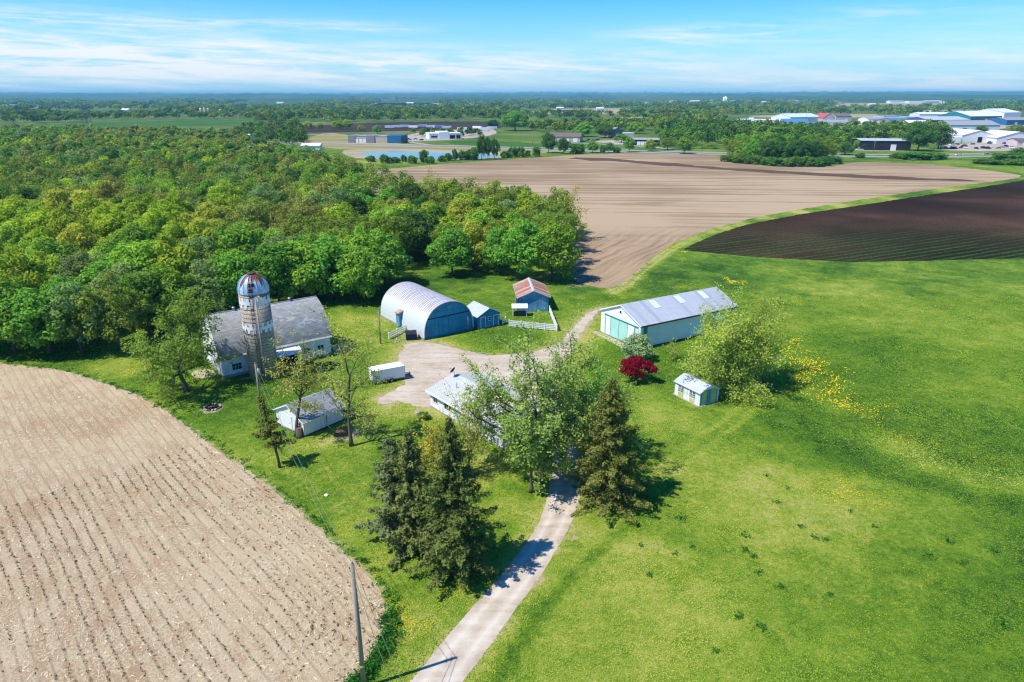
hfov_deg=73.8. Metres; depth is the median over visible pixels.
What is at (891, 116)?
estate building
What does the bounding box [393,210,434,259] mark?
maple tree
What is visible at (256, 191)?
poplar tree
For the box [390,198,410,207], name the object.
oak tree
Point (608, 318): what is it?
sliding door
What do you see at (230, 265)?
maple tree
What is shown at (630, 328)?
sliding door
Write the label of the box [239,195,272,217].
oak tree
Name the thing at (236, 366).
window
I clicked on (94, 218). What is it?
elm tree
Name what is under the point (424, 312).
quonset barn
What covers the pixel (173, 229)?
elm tree
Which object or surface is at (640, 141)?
dark shed
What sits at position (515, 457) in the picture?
oak tree
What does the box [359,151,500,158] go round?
pond water
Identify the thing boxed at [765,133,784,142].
maple tree
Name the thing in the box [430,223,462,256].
oak tree
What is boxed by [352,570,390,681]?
power cable
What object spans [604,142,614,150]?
roadside tree
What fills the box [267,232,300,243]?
poplar tree
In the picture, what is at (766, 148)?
maple tree
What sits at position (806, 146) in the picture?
maple tree
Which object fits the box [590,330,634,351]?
concrete pad
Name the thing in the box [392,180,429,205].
maple tree
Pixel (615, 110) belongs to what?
field
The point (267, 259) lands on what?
maple tree
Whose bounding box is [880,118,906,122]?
estate building
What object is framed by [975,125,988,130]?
roadside tree
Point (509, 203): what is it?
poplar tree
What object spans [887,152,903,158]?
verge bush
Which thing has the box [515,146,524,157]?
field bush
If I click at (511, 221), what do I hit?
maple tree
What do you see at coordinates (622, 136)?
roadside tree
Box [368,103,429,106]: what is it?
field
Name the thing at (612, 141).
gravel lot
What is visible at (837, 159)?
copse bush
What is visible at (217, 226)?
oak tree
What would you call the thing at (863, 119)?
estate building
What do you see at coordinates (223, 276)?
maple tree
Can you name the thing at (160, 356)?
oak tree
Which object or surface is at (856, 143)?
roadside tree
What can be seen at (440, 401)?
farm house
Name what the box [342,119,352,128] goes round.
roadside tree
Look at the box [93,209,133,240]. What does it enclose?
elm tree
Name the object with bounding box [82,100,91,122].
lattice tower
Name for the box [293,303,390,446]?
oak tree
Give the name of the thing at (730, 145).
oak tree
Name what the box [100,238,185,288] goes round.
maple tree
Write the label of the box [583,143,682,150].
side road
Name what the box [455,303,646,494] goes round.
oak tree
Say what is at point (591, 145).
roadside tree
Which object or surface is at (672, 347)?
sapling tree
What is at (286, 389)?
oak tree
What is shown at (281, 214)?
oak tree
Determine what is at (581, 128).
roadside tree
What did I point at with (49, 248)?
maple tree
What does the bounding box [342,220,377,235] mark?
oak tree
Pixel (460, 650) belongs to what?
gravel drive
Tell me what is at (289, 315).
barn
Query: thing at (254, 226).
oak tree
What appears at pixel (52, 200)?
oak tree
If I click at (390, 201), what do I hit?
oak tree
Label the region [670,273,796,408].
willow tree
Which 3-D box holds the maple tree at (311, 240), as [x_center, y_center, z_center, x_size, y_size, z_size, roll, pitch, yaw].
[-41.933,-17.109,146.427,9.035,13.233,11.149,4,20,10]
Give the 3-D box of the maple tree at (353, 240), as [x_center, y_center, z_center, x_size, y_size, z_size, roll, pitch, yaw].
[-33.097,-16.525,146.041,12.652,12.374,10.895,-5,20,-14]
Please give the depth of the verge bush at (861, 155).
466.04 m
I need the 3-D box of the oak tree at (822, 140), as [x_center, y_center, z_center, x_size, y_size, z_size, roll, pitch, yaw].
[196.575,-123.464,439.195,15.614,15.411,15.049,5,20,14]
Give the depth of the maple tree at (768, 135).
475.19 m
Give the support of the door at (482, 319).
in the shed at (484, 316)
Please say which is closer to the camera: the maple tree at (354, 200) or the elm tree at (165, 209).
the elm tree at (165, 209)
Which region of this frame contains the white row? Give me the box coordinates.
[820,120,848,125]
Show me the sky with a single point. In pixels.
(47, 46)
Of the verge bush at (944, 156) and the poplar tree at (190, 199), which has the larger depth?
the verge bush at (944, 156)
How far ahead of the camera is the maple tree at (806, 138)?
454.85 m
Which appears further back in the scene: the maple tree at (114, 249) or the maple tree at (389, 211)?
the maple tree at (389, 211)
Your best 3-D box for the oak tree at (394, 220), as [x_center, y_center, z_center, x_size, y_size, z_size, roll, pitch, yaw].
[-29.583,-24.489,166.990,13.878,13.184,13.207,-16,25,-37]
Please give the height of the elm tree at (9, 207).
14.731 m
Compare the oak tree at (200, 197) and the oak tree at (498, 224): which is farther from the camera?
the oak tree at (200, 197)
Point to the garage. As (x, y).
(326, 416)
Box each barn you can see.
[199,296,331,378]
[381,282,473,339]
[599,287,738,346]
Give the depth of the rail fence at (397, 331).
120.78 m
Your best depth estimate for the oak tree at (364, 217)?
175.39 m
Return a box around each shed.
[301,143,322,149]
[467,301,500,328]
[513,277,550,311]
[633,138,659,145]
[672,373,719,406]
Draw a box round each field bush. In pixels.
[365,155,375,161]
[379,154,390,162]
[389,156,400,162]
[400,154,406,161]
[407,155,417,162]
[419,149,428,161]
[424,156,434,162]
[437,155,445,161]
[445,153,452,160]
[452,148,457,159]
[458,150,467,159]
[464,149,470,159]
[468,147,478,159]
[500,151,509,157]
[507,146,517,156]
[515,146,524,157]
[532,146,540,155]
[570,143,580,153]
[577,143,584,152]
[599,145,605,152]
[613,146,620,152]
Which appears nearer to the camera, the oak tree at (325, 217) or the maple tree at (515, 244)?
the maple tree at (515, 244)
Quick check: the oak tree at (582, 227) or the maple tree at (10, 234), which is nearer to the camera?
the maple tree at (10, 234)
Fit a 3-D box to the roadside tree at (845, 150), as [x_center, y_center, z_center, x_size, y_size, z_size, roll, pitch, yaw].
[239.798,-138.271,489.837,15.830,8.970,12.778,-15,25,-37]
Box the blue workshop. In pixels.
[987,117,1023,124]
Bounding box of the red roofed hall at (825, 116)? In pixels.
[817,113,834,120]
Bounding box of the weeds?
[2,362,1012,681]
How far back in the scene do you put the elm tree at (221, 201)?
189.26 m
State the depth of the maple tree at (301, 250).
135.09 m
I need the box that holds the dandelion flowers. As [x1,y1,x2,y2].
[122,245,1021,673]
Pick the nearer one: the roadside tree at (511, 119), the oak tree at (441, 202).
the oak tree at (441, 202)
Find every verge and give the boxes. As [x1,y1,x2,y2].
[304,133,562,152]
[449,141,612,148]
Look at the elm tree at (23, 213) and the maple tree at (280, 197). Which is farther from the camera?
the maple tree at (280, 197)
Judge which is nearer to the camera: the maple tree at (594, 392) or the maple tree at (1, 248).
the maple tree at (594, 392)
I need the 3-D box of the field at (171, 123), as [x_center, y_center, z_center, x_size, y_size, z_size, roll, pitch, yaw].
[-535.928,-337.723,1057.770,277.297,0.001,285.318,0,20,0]
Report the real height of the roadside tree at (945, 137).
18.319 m
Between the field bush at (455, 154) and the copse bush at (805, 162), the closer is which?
the copse bush at (805, 162)
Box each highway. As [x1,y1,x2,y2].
[267,141,1005,154]
[280,143,993,156]
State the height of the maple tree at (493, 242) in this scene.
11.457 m
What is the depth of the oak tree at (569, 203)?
197.97 m
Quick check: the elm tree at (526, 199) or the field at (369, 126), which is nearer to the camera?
the elm tree at (526, 199)
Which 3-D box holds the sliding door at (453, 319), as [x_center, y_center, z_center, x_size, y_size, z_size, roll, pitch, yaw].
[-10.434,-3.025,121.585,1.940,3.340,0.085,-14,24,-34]
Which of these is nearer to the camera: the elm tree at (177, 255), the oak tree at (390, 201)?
the elm tree at (177, 255)
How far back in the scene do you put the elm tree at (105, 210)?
184.15 m
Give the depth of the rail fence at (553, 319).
124.36 m
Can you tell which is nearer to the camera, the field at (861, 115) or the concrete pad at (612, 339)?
the concrete pad at (612, 339)
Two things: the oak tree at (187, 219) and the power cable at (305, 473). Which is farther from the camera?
the oak tree at (187, 219)
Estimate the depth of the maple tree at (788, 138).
467.09 m
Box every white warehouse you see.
[948,128,993,142]
[986,130,1023,143]
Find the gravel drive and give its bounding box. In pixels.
[410,386,581,681]
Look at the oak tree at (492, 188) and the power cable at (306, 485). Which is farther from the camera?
the oak tree at (492, 188)
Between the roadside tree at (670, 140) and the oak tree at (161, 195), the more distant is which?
the roadside tree at (670, 140)
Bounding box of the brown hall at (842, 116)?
[831,113,851,120]
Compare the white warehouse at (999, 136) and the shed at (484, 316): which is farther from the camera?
the white warehouse at (999, 136)
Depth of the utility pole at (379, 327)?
115.87 m
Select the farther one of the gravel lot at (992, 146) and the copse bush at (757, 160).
the gravel lot at (992, 146)
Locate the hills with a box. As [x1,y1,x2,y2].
[0,91,1023,102]
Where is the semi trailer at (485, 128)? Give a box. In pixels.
[480,127,489,130]
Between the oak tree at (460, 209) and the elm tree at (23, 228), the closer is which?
the elm tree at (23, 228)
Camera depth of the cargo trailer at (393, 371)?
101.03 m
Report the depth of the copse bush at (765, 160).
414.90 m
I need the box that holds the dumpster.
[405,330,416,339]
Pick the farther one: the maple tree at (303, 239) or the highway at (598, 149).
the highway at (598, 149)
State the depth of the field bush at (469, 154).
450.41 m
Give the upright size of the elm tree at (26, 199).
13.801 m
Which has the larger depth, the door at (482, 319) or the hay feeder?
the hay feeder
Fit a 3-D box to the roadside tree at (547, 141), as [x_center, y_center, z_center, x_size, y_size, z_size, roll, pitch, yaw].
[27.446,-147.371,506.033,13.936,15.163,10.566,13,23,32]
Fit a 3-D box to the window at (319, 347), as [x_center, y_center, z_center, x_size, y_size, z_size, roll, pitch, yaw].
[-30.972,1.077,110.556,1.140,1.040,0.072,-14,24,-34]
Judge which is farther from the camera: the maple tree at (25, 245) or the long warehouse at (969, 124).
the long warehouse at (969, 124)
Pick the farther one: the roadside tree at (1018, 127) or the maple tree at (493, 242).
the roadside tree at (1018, 127)
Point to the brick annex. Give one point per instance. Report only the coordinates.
(1016, 141)
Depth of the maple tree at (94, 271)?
126.78 m
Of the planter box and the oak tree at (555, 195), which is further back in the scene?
the oak tree at (555, 195)
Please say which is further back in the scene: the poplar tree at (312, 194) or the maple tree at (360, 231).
the poplar tree at (312, 194)
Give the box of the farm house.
[425,372,555,449]
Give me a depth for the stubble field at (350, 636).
62.41 m
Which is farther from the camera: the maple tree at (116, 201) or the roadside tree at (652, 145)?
the roadside tree at (652, 145)
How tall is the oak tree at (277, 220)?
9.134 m
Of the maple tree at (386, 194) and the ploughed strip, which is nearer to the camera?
the maple tree at (386, 194)
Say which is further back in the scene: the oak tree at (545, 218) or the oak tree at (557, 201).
the oak tree at (557, 201)
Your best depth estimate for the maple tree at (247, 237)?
141.78 m
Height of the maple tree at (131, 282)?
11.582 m
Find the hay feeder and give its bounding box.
[512,304,527,315]
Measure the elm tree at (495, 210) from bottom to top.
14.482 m
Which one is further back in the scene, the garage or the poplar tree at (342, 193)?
the poplar tree at (342, 193)
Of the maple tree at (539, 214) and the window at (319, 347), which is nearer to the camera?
the window at (319, 347)
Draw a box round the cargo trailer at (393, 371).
[368,361,409,383]
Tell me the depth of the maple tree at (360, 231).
161.02 m
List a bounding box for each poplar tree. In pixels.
[39,280,108,352]
[50,249,100,287]
[62,252,110,281]
[86,261,144,310]
[120,184,150,195]
[171,236,223,273]
[175,258,226,313]
[183,196,199,209]
[246,182,279,205]
[247,239,292,295]
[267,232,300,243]
[304,190,326,208]
[318,185,347,207]
[476,134,485,158]
[484,137,491,155]
[490,138,500,158]
[490,199,520,214]
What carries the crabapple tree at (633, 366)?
on the ground at (672, 271)
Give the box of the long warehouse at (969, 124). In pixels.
[937,120,999,131]
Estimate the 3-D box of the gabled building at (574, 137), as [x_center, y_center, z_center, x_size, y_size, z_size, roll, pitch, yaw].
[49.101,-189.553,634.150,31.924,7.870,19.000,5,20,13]
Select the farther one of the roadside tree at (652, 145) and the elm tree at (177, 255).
the roadside tree at (652, 145)
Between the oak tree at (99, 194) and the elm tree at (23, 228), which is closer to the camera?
the elm tree at (23, 228)
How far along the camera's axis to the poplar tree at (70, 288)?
108.84 m
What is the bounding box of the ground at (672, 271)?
[0,103,1023,681]
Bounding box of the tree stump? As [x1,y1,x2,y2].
[295,426,303,438]
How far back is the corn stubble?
59.93 m
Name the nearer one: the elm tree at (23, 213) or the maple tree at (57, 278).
the maple tree at (57, 278)
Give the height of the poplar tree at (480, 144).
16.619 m
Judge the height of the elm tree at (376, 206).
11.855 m
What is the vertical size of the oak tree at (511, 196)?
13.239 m
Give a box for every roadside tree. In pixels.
[303,121,312,126]
[316,122,322,127]
[330,120,343,127]
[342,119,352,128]
[357,125,364,129]
[372,125,382,133]
[486,119,498,125]
[500,111,530,130]
[541,132,557,152]
[557,138,571,153]
[573,122,594,136]
[586,141,598,152]
[594,123,616,137]
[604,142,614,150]
[612,133,628,141]
[623,136,634,149]
[626,122,644,133]
[643,139,656,149]
[657,137,677,149]
[676,138,692,150]
[839,142,855,154]
[853,140,859,146]
[901,123,939,150]
[928,125,957,148]
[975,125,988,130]
[1003,124,1023,132]
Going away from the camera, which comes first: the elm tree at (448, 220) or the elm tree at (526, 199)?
the elm tree at (448, 220)
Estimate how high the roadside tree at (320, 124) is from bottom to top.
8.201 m
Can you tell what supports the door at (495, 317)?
in the shed at (484, 316)
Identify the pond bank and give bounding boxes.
[342,149,501,160]
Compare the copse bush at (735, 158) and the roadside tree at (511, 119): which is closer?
the copse bush at (735, 158)
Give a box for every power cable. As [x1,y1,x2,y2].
[255,370,350,571]
[257,367,350,560]
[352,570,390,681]
[353,563,401,681]
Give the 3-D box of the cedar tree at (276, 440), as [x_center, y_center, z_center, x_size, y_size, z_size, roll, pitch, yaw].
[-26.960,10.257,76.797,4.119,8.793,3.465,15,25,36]
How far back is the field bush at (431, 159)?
427.73 m
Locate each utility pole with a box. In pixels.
[254,363,260,411]
[350,561,365,681]
[378,309,380,343]
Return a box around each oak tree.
[37,183,69,200]
[38,185,70,204]
[38,188,80,214]
[56,204,90,225]
[56,222,106,251]
[62,186,105,197]
[68,189,108,218]
[69,271,150,349]
[95,181,123,200]
[97,198,114,201]
[115,188,145,200]
[120,278,242,407]
[147,183,175,198]
[149,192,169,200]
[165,191,184,201]
[168,212,214,243]
[176,190,197,203]
[190,201,237,223]
[195,195,207,207]
[203,226,267,256]
[206,216,241,248]
[208,218,229,229]
[225,202,273,232]
[230,199,274,226]
[236,190,250,200]
[237,225,266,247]
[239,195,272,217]
[257,203,287,222]
[262,327,328,436]
[264,217,290,234]
[268,201,312,226]
[269,221,300,239]
[278,192,313,217]
[278,211,319,239]
[284,192,322,216]
[285,205,324,235]
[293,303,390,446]
[297,215,342,237]
[313,226,341,240]
[314,212,343,234]
[338,212,370,233]
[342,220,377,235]
[367,206,390,232]
[367,214,420,255]
[379,197,394,208]
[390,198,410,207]
[418,190,442,206]
[429,194,449,207]
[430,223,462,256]
[445,196,477,226]
[447,185,484,203]
[452,219,489,267]
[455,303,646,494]
[460,186,487,199]
[475,217,509,240]
[481,180,513,200]
[496,190,521,208]
[497,184,538,211]
[499,411,566,493]
[504,207,531,221]
[525,199,572,226]
[529,199,575,225]
[533,208,579,254]
[542,186,576,213]
[552,213,587,242]
[555,184,589,234]
[726,139,739,154]
[811,137,830,156]
[823,138,838,154]
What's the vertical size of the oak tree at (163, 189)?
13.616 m
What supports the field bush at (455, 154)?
on the ground at (672, 271)
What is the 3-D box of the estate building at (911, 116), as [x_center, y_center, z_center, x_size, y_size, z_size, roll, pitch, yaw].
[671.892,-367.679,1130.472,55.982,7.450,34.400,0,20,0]
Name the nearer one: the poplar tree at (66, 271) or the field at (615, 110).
the poplar tree at (66, 271)
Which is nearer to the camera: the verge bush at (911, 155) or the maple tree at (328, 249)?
the maple tree at (328, 249)
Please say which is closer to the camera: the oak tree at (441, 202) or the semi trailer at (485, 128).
the oak tree at (441, 202)
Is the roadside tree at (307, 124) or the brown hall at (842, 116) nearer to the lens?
the roadside tree at (307, 124)
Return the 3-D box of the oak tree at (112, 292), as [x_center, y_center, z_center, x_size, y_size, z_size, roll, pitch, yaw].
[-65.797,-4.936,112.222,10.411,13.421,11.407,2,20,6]
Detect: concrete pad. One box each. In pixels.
[192,369,215,377]
[333,342,354,352]
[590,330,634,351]
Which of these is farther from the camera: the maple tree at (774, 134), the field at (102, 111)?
the field at (102, 111)
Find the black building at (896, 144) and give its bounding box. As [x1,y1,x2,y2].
[851,138,910,150]
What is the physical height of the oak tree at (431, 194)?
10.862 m
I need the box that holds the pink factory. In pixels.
[738,118,777,122]
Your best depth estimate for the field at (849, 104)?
3719.96 m
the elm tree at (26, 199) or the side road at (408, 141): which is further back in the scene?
the side road at (408, 141)
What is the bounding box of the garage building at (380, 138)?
[348,134,407,142]
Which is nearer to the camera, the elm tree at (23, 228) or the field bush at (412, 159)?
the elm tree at (23, 228)
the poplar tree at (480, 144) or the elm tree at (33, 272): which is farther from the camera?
the poplar tree at (480, 144)
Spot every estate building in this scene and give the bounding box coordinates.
[858,117,886,122]
[874,115,903,117]
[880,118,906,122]
[899,116,926,117]
[903,120,925,122]
[909,112,947,115]
[925,110,976,111]
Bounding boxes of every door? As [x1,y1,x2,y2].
[210,353,216,370]
[279,411,292,430]
[426,327,431,338]
[439,316,448,335]
[448,314,457,333]
[480,316,485,327]
[493,314,498,325]
[605,315,610,334]
[610,317,618,338]
[618,320,627,340]
[627,324,633,342]
[890,145,895,150]
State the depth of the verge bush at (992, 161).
423.16 m
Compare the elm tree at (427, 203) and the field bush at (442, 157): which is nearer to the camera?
the elm tree at (427, 203)
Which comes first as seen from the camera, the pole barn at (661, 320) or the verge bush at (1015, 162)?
the pole barn at (661, 320)
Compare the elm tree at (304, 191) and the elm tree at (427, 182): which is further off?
the elm tree at (427, 182)
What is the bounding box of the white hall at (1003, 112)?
[977,108,1021,116]
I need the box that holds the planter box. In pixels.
[334,429,347,436]
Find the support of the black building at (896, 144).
on the ground at (672, 271)
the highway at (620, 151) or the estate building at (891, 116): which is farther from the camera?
the estate building at (891, 116)
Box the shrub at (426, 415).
[417,411,429,420]
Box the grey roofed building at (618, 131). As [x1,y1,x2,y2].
[601,127,623,136]
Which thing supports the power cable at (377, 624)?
attached to the utility pole at (359, 640)
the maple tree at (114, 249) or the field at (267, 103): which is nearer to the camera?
the maple tree at (114, 249)
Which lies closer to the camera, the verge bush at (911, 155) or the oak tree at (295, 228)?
the oak tree at (295, 228)
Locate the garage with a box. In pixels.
[272,389,344,436]
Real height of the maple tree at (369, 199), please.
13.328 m
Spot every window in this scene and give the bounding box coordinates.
[231,362,241,370]
[317,344,323,349]
[444,403,451,412]
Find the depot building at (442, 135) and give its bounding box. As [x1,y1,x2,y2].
[425,131,460,138]
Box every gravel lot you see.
[408,129,496,140]
[596,140,623,143]
[778,123,1021,129]
[858,150,892,150]
[939,143,1023,150]
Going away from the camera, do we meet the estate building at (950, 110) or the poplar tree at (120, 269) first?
the poplar tree at (120, 269)
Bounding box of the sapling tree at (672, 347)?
[664,336,682,358]
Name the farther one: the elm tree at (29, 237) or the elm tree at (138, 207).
the elm tree at (138, 207)
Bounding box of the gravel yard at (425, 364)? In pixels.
[378,309,598,407]
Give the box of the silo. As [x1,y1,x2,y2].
[237,272,278,380]
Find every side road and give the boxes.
[306,134,431,144]
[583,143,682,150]
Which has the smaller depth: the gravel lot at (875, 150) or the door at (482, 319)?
the door at (482, 319)
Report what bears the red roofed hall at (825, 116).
on the ground at (672, 271)
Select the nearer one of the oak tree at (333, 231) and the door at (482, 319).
the door at (482, 319)
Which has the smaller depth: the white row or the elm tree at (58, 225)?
the elm tree at (58, 225)
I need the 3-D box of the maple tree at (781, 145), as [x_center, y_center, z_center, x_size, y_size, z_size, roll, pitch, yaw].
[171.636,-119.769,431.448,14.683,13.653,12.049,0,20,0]
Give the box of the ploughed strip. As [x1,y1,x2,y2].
[570,157,975,180]
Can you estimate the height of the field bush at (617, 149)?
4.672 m
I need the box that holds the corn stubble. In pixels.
[0,444,377,681]
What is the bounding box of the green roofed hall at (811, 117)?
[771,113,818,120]
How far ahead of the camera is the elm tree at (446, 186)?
237.54 m
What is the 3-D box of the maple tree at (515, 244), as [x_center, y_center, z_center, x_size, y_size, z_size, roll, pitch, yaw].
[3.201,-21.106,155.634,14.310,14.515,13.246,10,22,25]
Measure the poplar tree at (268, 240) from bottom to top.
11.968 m
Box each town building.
[886,100,904,102]
[905,101,925,102]
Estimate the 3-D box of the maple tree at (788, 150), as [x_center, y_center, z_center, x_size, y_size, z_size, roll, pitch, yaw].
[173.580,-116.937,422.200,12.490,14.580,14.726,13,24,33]
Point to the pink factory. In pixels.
(755, 120)
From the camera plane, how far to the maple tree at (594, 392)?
78.74 m
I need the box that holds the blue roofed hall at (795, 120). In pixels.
[780,119,808,122]
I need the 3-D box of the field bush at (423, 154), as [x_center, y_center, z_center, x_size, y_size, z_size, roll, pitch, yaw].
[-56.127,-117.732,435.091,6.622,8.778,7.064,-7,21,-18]
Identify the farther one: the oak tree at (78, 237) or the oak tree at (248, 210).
the oak tree at (248, 210)
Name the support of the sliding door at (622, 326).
in the pole barn at (661, 320)
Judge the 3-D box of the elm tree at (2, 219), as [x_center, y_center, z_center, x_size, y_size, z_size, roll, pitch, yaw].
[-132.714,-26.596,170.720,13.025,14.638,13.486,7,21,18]
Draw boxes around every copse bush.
[719,154,733,160]
[728,153,746,162]
[740,155,754,163]
[751,155,763,164]
[760,157,773,164]
[768,157,785,166]
[780,158,794,165]
[787,156,806,165]
[799,156,814,166]
[808,157,824,165]
[815,156,834,165]
[830,156,842,164]
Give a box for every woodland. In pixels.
[0,97,1023,144]
[0,123,495,201]
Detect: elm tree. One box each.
[0,194,38,219]
[0,214,6,227]
[0,216,39,241]
[0,245,53,300]
[9,210,30,227]
[12,194,39,214]
[17,225,59,247]
[18,206,61,238]
[25,250,78,282]
[39,205,91,239]
[68,219,106,247]
[71,193,111,222]
[84,204,119,226]
[89,215,116,235]
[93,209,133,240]
[99,199,119,209]
[112,197,135,213]
[115,210,140,230]
[119,207,178,244]
[121,190,141,203]
[122,193,157,218]
[135,199,184,221]
[141,233,211,296]
[152,220,190,246]
[154,203,180,230]
[157,192,193,215]
[178,219,233,259]
[190,201,212,213]
[197,193,240,220]
[206,178,243,205]
[300,185,318,203]
[323,201,359,230]
[363,200,388,215]
[394,200,421,214]
[413,164,442,201]
[418,199,434,211]
[432,214,464,247]
[436,177,462,202]
[475,194,507,224]
[482,179,505,196]
[515,186,542,216]
[540,220,574,270]
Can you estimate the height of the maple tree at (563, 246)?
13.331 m
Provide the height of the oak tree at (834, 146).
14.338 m
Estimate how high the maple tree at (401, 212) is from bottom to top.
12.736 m
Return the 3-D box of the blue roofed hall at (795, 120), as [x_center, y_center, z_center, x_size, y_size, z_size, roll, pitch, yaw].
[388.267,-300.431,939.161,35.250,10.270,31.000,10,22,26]
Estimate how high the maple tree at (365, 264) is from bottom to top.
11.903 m
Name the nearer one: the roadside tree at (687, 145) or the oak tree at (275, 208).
the oak tree at (275, 208)
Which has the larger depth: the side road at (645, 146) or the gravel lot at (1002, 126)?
the gravel lot at (1002, 126)
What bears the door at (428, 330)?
in the quonset barn at (424, 312)
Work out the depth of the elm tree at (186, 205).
192.26 m
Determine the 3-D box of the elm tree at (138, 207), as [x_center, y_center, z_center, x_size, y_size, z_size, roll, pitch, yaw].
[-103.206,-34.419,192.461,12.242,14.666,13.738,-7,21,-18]
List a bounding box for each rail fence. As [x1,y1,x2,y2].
[388,324,405,338]
[509,306,557,330]
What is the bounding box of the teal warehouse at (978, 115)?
[938,111,1001,119]
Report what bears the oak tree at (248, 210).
on the ground at (672, 271)
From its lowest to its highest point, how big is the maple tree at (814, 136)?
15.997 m
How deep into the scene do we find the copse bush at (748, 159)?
424.36 m
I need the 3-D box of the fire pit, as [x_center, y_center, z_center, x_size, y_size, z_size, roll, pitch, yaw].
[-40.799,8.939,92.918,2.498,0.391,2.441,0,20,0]
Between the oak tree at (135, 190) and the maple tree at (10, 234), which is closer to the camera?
the maple tree at (10, 234)
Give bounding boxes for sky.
[0,0,1023,93]
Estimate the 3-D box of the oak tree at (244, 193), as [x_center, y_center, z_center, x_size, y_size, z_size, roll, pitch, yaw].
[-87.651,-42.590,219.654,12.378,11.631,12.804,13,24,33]
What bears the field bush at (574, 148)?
on the ground at (672, 271)
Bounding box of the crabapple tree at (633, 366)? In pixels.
[618,356,658,380]
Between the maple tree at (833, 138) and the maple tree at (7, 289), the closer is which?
the maple tree at (7, 289)
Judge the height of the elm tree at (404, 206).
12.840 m
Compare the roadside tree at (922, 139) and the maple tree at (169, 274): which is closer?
the maple tree at (169, 274)
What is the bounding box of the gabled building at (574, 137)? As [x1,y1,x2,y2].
[550,132,582,141]
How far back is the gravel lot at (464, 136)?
728.15 m
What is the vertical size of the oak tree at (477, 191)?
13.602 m
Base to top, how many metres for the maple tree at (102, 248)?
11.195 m
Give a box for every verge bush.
[854,153,865,157]
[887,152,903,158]
[900,151,942,160]
[928,151,949,158]
[972,158,1006,164]
[988,152,1023,160]
[1005,158,1023,164]
[1007,147,1023,154]
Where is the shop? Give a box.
[622,132,634,137]
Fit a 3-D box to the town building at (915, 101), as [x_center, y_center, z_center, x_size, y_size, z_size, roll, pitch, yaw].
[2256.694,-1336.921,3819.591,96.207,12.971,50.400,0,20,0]
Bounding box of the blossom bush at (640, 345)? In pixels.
[619,332,654,359]
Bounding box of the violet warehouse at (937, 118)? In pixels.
[906,116,969,120]
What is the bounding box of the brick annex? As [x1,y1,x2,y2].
[1006,138,1023,145]
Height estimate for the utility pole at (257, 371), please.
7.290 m
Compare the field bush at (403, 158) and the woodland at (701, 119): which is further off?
the woodland at (701, 119)
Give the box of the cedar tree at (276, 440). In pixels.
[251,394,295,467]
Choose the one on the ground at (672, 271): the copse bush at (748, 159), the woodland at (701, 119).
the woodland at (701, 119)
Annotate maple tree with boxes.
[0,223,28,251]
[0,243,6,256]
[0,273,50,352]
[0,287,83,353]
[3,242,34,259]
[6,185,43,203]
[7,235,76,276]
[13,202,55,224]
[35,274,104,337]
[46,240,88,273]
[75,259,119,316]
[88,238,112,261]
[97,239,152,271]
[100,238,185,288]
[106,221,175,254]
[109,194,143,204]
[116,269,173,333]
[136,262,205,326]
[191,178,220,201]
[202,249,265,308]
[204,221,268,266]
[205,260,238,305]
[242,242,306,301]
[257,227,291,243]
[264,239,333,297]
[270,191,294,204]
[295,232,327,243]
[297,232,355,299]
[298,231,332,290]
[329,194,373,220]
[332,228,358,244]
[332,234,386,291]
[335,244,387,301]
[350,192,381,210]
[351,223,375,238]
[352,188,378,198]
[363,227,414,285]
[366,206,411,253]
[376,185,397,203]
[391,207,433,253]
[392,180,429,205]
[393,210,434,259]
[401,415,460,480]
[412,196,427,209]
[418,202,448,229]
[425,227,474,275]
[431,374,502,471]
[447,192,483,219]
[459,209,495,245]
[479,226,518,273]
[489,217,553,279]
[500,210,527,228]
[524,213,558,240]
[528,223,584,280]
[551,361,633,454]
[733,133,745,150]
[733,135,756,154]
[741,138,762,156]
[748,134,764,150]
[759,140,778,157]
[763,132,777,141]
[763,137,780,157]
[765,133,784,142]
[774,141,788,157]
[780,133,795,142]
[781,140,802,157]
[792,138,813,156]
[800,136,811,142]
[802,140,825,157]
[808,134,820,141]
[821,135,841,155]
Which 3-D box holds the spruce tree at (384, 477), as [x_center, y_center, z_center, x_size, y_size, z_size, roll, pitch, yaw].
[-11.339,14.004,63.270,6.691,10.849,6.903,4,20,11]
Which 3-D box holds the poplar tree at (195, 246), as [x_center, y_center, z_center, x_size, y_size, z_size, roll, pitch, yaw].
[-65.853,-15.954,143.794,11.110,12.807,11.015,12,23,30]
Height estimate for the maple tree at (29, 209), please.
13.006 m
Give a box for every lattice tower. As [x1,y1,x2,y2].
[77,100,85,121]
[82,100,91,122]
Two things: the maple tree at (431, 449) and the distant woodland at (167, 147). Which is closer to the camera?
the maple tree at (431, 449)
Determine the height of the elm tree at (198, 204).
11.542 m
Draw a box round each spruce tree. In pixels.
[354,436,421,541]
[374,429,440,569]
[402,414,505,591]
[568,375,653,524]
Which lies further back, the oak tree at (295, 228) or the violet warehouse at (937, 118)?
the violet warehouse at (937, 118)
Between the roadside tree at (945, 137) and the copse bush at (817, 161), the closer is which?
the copse bush at (817, 161)
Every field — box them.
[0,363,387,681]
[55,120,265,126]
[77,110,183,115]
[235,103,306,105]
[305,121,511,132]
[350,153,1019,287]
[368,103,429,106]
[369,103,440,105]
[532,108,629,113]
[684,180,1023,261]
[749,114,876,117]
[827,103,938,107]
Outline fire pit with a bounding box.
[203,403,221,411]
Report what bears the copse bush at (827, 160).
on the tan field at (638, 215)

